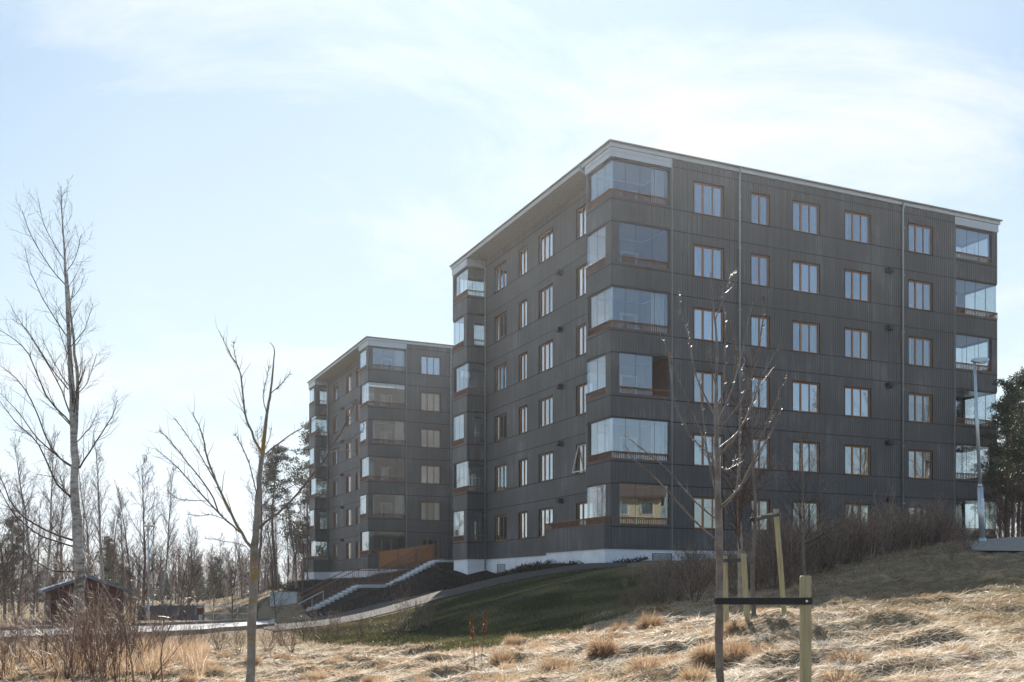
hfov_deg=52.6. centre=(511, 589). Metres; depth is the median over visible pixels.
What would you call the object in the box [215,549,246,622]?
roadside bush
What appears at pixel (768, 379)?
window
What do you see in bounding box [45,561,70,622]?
roadside bush
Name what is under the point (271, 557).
bare tree
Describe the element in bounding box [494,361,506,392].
window
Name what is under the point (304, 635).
shrub
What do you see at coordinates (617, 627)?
grass tussock
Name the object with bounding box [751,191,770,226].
window
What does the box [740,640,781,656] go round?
grass tussock
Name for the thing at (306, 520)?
bare tree
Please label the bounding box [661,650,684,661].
grass tussock
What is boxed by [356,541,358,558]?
window
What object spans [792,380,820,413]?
window
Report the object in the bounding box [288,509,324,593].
bare tree
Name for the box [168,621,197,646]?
shrub
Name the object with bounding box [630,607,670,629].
grass tussock
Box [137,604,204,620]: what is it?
fence
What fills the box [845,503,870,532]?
window
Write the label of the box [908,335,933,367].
window
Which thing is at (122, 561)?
bare tree
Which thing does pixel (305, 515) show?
bare tree
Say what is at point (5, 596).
roadside bush
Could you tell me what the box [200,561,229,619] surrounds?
roadside bush
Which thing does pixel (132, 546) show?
bare tree
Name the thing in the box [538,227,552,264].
window
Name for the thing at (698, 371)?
window
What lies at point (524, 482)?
window
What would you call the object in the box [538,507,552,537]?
window
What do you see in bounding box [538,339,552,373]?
window
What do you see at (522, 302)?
window
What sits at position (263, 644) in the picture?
shrub
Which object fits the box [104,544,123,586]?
pine tree
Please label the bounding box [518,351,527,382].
window
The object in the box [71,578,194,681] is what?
shrub
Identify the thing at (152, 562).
bare tree
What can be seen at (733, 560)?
tree strap
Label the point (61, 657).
shoot
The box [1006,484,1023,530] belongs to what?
roadside bush
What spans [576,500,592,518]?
window
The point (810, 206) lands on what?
window
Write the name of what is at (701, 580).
shrub
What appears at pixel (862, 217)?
window
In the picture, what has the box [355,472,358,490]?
window
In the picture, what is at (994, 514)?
roadside bush
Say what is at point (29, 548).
bare tree
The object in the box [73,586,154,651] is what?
shrub
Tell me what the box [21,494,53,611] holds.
bare tree
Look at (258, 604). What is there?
roadside bush
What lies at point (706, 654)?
tussocks
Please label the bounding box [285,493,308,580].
bare tree
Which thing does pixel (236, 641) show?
shrub
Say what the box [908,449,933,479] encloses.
window
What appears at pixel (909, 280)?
window
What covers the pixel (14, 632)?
shrub
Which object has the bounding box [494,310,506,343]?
window
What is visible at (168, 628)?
shoot
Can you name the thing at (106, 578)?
bare tree
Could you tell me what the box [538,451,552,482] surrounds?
window
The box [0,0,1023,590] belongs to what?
sky
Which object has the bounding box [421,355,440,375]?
window
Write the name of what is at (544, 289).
window
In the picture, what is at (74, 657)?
shrub
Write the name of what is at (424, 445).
window
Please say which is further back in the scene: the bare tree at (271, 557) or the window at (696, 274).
the bare tree at (271, 557)
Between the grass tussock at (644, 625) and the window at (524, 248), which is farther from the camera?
the window at (524, 248)
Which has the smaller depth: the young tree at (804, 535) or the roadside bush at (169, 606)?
the young tree at (804, 535)
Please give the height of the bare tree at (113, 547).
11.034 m
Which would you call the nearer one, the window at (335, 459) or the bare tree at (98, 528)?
the bare tree at (98, 528)
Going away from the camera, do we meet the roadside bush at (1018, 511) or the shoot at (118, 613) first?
the shoot at (118, 613)
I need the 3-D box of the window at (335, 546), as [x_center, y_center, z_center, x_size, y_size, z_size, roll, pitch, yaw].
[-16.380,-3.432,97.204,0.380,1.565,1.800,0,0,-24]
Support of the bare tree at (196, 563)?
on the ground at (295, 609)
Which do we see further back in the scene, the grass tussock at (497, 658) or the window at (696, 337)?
the window at (696, 337)
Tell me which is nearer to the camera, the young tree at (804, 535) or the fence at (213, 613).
the young tree at (804, 535)
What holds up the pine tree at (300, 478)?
on the ground at (295, 609)
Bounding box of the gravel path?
[263,562,626,630]
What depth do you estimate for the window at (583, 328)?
52.83 m
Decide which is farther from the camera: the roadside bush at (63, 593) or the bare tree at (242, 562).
the bare tree at (242, 562)
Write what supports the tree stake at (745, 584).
on the ground at (295, 609)
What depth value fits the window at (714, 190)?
49.95 m
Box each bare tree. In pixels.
[0,467,45,618]
[0,486,25,612]
[2,431,58,613]
[7,468,37,615]
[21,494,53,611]
[27,426,71,616]
[37,453,73,581]
[40,483,73,583]
[65,448,115,575]
[67,476,97,561]
[82,435,113,579]
[90,507,120,582]
[95,449,194,620]
[96,488,133,583]
[100,479,146,619]
[111,493,135,611]
[143,514,160,604]
[150,460,187,620]
[164,522,182,603]
[166,525,199,603]
[182,511,202,604]
[183,528,203,604]
[201,534,235,598]
[202,548,216,599]
[220,540,247,595]
[227,525,249,597]
[240,416,280,600]
[258,493,289,585]
[258,507,278,591]
[268,497,305,591]
[270,496,285,591]
[277,472,307,587]
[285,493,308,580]
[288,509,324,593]
[294,465,323,559]
[301,489,315,581]
[984,438,1022,536]
[989,469,1002,528]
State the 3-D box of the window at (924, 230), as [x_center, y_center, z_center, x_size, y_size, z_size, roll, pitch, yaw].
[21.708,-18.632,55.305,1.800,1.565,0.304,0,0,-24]
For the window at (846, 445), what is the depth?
53.51 m
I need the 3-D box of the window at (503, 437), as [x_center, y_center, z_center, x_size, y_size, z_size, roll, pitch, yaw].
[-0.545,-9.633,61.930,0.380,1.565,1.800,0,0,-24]
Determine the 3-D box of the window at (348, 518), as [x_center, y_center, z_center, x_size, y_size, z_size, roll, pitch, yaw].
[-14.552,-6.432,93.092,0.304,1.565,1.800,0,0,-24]
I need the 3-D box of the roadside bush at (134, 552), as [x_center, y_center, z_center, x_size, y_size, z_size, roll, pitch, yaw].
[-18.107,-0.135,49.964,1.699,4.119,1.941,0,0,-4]
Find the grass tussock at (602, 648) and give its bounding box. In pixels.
[575,632,627,656]
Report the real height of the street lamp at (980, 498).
6.228 m
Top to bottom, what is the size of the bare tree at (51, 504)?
11.812 m
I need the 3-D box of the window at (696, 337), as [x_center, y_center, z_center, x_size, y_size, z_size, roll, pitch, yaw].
[9.355,-12.633,49.730,1.800,1.565,0.380,0,0,-24]
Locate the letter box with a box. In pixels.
[196,606,202,620]
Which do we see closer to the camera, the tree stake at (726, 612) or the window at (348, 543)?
the tree stake at (726, 612)
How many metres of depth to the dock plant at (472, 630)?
16.31 m
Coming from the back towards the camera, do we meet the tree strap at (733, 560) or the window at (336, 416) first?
the window at (336, 416)
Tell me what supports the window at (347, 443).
in the apartment building at (390, 485)
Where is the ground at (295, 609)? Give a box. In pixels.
[0,538,1023,681]
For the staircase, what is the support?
on the ground at (295, 609)
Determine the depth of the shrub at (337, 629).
34.91 m
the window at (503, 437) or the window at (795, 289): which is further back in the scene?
the window at (503, 437)
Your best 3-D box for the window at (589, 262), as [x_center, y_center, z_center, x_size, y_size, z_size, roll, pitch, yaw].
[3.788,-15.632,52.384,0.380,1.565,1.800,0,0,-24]
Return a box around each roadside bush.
[0,544,36,621]
[0,567,14,611]
[18,554,51,623]
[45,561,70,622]
[116,546,153,624]
[148,559,178,621]
[169,549,204,620]
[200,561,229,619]
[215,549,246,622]
[242,550,272,617]
[263,559,290,618]
[984,468,1011,537]
[984,473,1017,533]
[986,455,1023,536]
[994,482,1023,532]
[1005,455,1023,536]
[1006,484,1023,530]
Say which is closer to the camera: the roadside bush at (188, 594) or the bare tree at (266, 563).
the roadside bush at (188, 594)
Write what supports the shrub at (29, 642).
on the ground at (295, 609)
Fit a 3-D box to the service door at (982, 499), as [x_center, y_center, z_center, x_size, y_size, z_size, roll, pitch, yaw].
[15.383,-2.803,33.910,0.100,0.350,0.030,0,0,0]
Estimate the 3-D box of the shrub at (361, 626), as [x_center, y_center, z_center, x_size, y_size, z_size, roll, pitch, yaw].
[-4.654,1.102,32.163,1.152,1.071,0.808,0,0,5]
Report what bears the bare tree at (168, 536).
on the ground at (295, 609)
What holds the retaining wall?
on the ground at (295, 609)
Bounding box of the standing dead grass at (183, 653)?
[0,538,1009,681]
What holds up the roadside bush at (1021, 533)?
on the ground at (295, 609)
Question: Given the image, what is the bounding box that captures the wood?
[0,507,1015,605]
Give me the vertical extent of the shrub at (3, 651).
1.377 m
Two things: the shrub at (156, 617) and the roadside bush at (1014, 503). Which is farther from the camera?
the roadside bush at (1014, 503)
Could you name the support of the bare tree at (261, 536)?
on the ground at (295, 609)
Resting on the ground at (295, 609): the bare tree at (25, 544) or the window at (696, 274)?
the bare tree at (25, 544)
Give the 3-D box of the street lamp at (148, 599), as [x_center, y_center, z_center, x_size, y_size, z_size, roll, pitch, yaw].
[-20.340,-0.791,58.000,0.560,5.610,0.320,0,0,0]
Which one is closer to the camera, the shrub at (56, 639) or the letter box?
the shrub at (56, 639)
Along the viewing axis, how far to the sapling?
6.49 m
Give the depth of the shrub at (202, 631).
30.02 m
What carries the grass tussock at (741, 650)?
on the ground at (295, 609)
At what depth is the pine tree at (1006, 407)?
55.75 m
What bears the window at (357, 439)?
in the apartment building at (390, 485)
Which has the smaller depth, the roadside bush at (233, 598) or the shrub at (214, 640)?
the shrub at (214, 640)
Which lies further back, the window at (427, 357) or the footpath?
the window at (427, 357)
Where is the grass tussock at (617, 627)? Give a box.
[605,617,633,632]
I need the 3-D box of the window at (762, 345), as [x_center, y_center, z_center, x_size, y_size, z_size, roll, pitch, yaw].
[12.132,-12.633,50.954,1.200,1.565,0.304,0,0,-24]
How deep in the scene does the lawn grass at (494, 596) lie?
32.55 m
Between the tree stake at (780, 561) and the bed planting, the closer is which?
the tree stake at (780, 561)
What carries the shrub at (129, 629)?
on the ground at (295, 609)
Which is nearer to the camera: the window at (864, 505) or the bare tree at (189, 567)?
the window at (864, 505)
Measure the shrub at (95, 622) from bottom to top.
1.832 m
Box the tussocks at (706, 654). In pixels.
[1,549,1022,681]
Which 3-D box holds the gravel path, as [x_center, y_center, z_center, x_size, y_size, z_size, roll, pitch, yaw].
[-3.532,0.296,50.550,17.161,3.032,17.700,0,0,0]
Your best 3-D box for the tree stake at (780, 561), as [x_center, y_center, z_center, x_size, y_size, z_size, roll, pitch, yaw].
[3.968,-0.260,15.300,0.229,1.848,0.077,0,0,0]
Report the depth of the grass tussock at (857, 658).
10.53 m
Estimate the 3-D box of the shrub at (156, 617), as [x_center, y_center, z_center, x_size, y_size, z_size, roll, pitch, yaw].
[-8.603,1.008,23.961,1.722,1.368,1.551,0,0,12]
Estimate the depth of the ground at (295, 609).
19.53 m
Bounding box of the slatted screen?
[378,544,434,571]
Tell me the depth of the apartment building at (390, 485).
86.12 m
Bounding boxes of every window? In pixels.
[333,383,337,401]
[333,415,337,433]
[333,447,337,465]
[333,479,337,497]
[333,512,337,528]
[333,544,337,560]
[346,374,351,393]
[346,407,351,426]
[346,441,350,459]
[346,475,350,493]
[346,508,351,526]
[346,542,350,559]
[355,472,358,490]
[355,506,359,524]
[356,368,359,387]
[356,403,358,421]
[356,437,359,455]
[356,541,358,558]
[420,392,440,411]
[420,465,440,484]
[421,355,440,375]
[421,428,440,448]
[421,501,440,520]
[421,538,440,556]
[461,467,471,485]
[494,260,506,293]
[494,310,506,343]
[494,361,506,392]
[494,412,506,442]
[494,463,506,491]
[494,514,506,541]
[518,245,527,277]
[518,298,527,330]
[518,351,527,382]
[518,405,526,434]
[518,458,526,486]
[518,511,527,539]
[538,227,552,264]
[538,283,552,319]
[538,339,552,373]
[538,395,552,428]
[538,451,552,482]
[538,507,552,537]
[572,442,585,474]
[575,203,585,240]
[575,323,585,357]
[575,380,592,416]
[576,259,592,298]
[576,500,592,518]
[693,180,724,218]
[693,243,724,280]
[693,307,724,342]
[693,370,724,405]
[693,433,724,467]
[693,496,724,529]
[750,253,770,287]
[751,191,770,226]
[751,314,770,348]
[751,499,769,530]
[753,376,770,409]
[753,437,769,469]
[792,199,820,235]
[792,260,820,294]
[792,320,820,354]
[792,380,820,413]
[792,440,819,472]
[792,501,819,532]
[844,210,871,244]
[844,268,871,302]
[844,327,871,360]
[844,386,871,418]
[844,444,870,475]
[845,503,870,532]
[908,222,933,255]
[908,279,933,311]
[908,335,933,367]
[908,392,933,423]
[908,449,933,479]
[908,506,932,514]
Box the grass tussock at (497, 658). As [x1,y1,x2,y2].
[479,645,521,666]
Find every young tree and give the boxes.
[141,313,364,681]
[696,369,792,614]
[721,346,782,619]
[769,412,856,575]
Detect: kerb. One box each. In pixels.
[2,618,269,630]
[3,623,274,643]
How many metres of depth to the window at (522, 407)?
59.35 m
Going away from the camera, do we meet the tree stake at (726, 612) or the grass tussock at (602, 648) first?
the grass tussock at (602, 648)
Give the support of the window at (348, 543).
in the apartment building at (390, 485)
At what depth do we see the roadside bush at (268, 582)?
61.98 m
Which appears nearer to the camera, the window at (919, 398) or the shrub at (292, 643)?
the shrub at (292, 643)
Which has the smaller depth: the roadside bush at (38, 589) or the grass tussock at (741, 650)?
the grass tussock at (741, 650)
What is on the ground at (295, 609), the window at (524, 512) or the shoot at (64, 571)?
the shoot at (64, 571)
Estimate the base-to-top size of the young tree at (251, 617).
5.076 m
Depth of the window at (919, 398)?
55.39 m
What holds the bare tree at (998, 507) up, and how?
on the ground at (295, 609)
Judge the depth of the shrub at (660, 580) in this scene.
26.07 m
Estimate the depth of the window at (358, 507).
90.81 m
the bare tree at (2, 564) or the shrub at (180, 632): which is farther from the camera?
the bare tree at (2, 564)
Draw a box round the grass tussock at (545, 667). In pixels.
[530,654,575,675]
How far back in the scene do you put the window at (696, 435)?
49.59 m
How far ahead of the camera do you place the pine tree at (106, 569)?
109.77 m
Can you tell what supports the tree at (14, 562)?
on the ground at (295, 609)
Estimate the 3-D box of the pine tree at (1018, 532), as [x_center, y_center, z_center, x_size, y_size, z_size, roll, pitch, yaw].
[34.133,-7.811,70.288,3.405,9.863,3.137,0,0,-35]
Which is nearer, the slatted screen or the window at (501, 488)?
the window at (501, 488)
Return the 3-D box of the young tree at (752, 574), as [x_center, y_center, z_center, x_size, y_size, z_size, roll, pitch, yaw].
[3.453,-1.504,14.600,1.097,3.938,0.703,0,0,-32]
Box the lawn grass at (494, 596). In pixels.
[285,565,680,650]
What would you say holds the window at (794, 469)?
in the apartment building at (584, 268)
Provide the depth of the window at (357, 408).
90.81 m
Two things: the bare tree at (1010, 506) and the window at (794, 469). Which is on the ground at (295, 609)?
the bare tree at (1010, 506)
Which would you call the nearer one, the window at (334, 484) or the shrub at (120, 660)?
the shrub at (120, 660)
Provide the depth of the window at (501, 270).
61.97 m
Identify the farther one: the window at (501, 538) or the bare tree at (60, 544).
the bare tree at (60, 544)
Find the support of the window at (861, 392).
in the apartment building at (584, 268)
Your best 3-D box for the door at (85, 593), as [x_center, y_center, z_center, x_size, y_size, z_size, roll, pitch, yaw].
[-22.675,0.986,54.877,1.400,1.750,0.028,0,0,-27]
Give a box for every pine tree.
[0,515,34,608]
[93,536,119,581]
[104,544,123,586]
[192,565,206,601]
[204,557,227,598]
[255,444,302,589]
[277,421,326,555]
[969,432,1010,534]
[975,379,1023,537]
[981,394,1022,536]
[983,450,1016,537]
[993,366,1023,536]
[997,402,1022,536]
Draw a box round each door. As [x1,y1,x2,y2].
[69,591,97,622]
[981,498,983,508]
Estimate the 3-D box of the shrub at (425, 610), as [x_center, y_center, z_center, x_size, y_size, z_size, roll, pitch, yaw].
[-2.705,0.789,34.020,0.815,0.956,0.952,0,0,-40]
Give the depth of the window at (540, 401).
56.60 m
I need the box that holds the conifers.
[0,567,291,603]
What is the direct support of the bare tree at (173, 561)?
on the ground at (295, 609)
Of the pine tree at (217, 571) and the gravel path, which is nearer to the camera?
the gravel path
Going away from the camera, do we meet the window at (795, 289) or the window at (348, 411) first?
the window at (795, 289)
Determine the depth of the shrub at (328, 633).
33.09 m
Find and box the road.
[5,620,275,636]
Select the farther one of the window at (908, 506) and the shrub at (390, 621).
the window at (908, 506)
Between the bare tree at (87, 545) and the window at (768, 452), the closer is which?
the window at (768, 452)
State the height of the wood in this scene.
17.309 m
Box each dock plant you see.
[43,633,47,667]
[470,615,474,664]
[481,610,486,658]
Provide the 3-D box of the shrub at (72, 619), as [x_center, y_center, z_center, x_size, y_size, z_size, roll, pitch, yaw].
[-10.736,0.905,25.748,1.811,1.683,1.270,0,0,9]
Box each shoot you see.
[6,603,74,681]
[30,540,102,681]
[74,542,133,681]
[158,585,209,681]
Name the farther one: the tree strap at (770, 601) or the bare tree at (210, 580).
the bare tree at (210, 580)
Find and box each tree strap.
[714,597,812,604]
[723,558,740,561]
[746,558,754,561]
[749,512,779,521]
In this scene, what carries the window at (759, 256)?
in the apartment building at (584, 268)
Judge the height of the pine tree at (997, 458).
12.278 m
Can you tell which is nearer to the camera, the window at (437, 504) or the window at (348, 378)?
the window at (437, 504)
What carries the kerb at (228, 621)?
on the ground at (295, 609)
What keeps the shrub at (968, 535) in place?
on the ground at (295, 609)
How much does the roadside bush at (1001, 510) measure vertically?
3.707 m
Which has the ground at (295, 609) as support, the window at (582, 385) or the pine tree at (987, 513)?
the pine tree at (987, 513)
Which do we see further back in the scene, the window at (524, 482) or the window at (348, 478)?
the window at (348, 478)
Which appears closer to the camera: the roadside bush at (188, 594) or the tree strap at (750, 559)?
the tree strap at (750, 559)
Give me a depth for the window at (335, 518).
97.47 m
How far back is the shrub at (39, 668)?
13.37 m
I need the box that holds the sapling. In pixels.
[623,271,789,681]
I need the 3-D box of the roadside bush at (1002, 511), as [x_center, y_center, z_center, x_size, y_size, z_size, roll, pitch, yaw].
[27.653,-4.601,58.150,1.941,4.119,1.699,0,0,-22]
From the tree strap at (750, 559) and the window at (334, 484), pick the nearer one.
the tree strap at (750, 559)
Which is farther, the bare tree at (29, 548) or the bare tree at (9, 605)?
the bare tree at (9, 605)
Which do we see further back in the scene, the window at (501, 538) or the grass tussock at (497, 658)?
the window at (501, 538)
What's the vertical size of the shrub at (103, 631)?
1.912 m
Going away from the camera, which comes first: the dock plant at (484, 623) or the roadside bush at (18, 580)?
the dock plant at (484, 623)
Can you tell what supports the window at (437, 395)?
in the apartment building at (390, 485)
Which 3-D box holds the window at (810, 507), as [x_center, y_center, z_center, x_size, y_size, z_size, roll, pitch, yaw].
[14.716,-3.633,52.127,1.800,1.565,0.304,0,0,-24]
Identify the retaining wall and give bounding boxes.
[269,592,297,606]
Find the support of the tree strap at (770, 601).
attached to the tree stake at (805, 634)
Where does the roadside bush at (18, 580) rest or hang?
on the ground at (295, 609)
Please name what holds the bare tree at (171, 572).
on the ground at (295, 609)
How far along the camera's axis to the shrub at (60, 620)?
22.98 m
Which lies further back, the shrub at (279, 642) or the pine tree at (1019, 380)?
the pine tree at (1019, 380)
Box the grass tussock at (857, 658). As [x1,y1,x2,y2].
[817,648,873,666]
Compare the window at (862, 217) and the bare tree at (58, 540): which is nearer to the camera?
the window at (862, 217)
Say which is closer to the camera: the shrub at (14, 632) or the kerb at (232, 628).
the shrub at (14, 632)
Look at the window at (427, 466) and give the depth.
85.54 m
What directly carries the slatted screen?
on the ground at (295, 609)
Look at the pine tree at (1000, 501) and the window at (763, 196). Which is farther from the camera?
the pine tree at (1000, 501)
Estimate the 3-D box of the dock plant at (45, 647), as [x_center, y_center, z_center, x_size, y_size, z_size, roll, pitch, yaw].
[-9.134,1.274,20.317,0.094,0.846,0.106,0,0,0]
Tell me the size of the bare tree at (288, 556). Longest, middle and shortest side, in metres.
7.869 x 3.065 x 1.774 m
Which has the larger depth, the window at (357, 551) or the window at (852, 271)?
the window at (357, 551)
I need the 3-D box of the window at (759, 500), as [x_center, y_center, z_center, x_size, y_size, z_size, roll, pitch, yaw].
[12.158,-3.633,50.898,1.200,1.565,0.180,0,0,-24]
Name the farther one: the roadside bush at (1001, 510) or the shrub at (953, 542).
the roadside bush at (1001, 510)
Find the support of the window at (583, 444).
in the apartment building at (584, 268)
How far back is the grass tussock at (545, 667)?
13.53 m
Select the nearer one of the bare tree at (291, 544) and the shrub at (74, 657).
the shrub at (74, 657)
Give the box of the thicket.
[616,485,974,605]
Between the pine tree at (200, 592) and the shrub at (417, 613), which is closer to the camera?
the shrub at (417, 613)
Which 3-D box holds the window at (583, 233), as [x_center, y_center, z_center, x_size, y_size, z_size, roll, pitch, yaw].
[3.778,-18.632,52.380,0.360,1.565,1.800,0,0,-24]
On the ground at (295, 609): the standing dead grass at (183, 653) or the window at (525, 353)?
the standing dead grass at (183, 653)
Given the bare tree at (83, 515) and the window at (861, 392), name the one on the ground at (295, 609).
the bare tree at (83, 515)
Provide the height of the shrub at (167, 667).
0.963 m
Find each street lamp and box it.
[142,525,153,620]
[971,357,988,540]
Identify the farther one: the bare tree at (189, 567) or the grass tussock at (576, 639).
the bare tree at (189, 567)
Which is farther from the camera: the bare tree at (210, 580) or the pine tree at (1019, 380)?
the bare tree at (210, 580)
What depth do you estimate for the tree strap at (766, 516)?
14.87 m
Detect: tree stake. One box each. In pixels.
[723,556,728,627]
[741,554,749,622]
[773,509,786,616]
[800,576,810,681]
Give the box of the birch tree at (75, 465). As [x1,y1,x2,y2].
[0,176,130,634]
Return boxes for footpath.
[969,537,1023,550]
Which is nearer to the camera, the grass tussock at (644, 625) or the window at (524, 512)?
the grass tussock at (644, 625)
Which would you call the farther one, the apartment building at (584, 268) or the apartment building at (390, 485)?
the apartment building at (390, 485)
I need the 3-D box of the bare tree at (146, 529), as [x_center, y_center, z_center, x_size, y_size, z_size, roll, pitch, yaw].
[-22.556,-3.271,63.925,6.116,10.640,3.844,0,1,24]
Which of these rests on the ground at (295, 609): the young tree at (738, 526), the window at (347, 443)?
the young tree at (738, 526)
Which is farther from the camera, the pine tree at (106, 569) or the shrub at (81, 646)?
the pine tree at (106, 569)
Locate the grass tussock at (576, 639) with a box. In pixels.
[558,632,602,649]
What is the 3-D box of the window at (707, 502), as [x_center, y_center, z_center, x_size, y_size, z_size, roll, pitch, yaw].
[9.371,-3.633,49.695,1.800,1.565,0.305,0,0,-24]
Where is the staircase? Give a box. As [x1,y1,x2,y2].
[297,544,453,611]
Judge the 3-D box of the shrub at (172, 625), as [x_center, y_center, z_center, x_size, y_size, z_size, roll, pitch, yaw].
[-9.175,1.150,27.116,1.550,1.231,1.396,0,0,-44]
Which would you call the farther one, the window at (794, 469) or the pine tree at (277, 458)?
the pine tree at (277, 458)
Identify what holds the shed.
on the ground at (295, 609)
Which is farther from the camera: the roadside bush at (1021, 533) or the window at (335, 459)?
the window at (335, 459)
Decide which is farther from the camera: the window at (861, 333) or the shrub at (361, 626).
the window at (861, 333)
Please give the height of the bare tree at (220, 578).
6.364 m
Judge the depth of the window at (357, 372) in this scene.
90.81 m
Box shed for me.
[37,575,131,622]
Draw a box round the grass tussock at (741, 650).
[723,637,757,660]
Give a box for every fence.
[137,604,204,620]
[201,606,247,620]
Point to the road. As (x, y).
(230, 624)
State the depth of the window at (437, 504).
85.62 m
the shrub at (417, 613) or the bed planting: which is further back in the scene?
the bed planting
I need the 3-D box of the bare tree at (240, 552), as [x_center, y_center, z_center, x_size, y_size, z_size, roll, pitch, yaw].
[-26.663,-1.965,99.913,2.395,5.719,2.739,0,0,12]
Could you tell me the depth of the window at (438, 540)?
85.85 m
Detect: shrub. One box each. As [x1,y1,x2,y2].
[0,570,136,681]
[0,600,56,662]
[0,605,44,680]
[0,607,26,653]
[0,625,77,681]
[2,594,78,670]
[7,589,67,653]
[20,607,109,679]
[25,594,138,656]
[46,595,120,649]
[48,579,158,667]
[55,581,137,674]
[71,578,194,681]
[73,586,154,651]
[91,605,181,661]
[97,585,177,665]
[123,639,197,681]
[139,611,192,649]
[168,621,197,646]
[181,609,218,645]
[201,617,232,650]
[220,614,246,654]
[256,621,289,651]
[262,609,297,645]
[278,624,301,653]
[287,605,321,641]
[303,611,346,644]
[328,611,351,638]
[342,609,378,639]
[376,603,412,637]
[389,584,439,630]
[411,601,435,625]
[630,554,683,603]
[667,548,727,602]
[939,525,972,559]
[954,518,985,550]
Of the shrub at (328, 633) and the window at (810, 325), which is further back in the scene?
the window at (810, 325)
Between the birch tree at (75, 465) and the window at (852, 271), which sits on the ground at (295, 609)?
the birch tree at (75, 465)
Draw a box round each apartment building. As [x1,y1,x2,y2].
[304,336,483,579]
[449,139,1002,574]
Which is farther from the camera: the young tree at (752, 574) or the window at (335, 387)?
the window at (335, 387)
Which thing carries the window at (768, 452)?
in the apartment building at (584, 268)
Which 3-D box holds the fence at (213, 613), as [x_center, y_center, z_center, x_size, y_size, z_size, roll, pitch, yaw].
[-15.742,1.414,57.000,2.684,0.950,0.058,0,0,0]
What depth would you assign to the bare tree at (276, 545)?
83.74 m
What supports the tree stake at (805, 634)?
on the ground at (295, 609)
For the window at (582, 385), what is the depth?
52.65 m
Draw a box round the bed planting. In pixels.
[265,556,648,617]
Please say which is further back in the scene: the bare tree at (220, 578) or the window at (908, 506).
the bare tree at (220, 578)
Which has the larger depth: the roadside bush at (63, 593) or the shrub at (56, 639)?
the roadside bush at (63, 593)
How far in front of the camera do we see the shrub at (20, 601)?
25.93 m

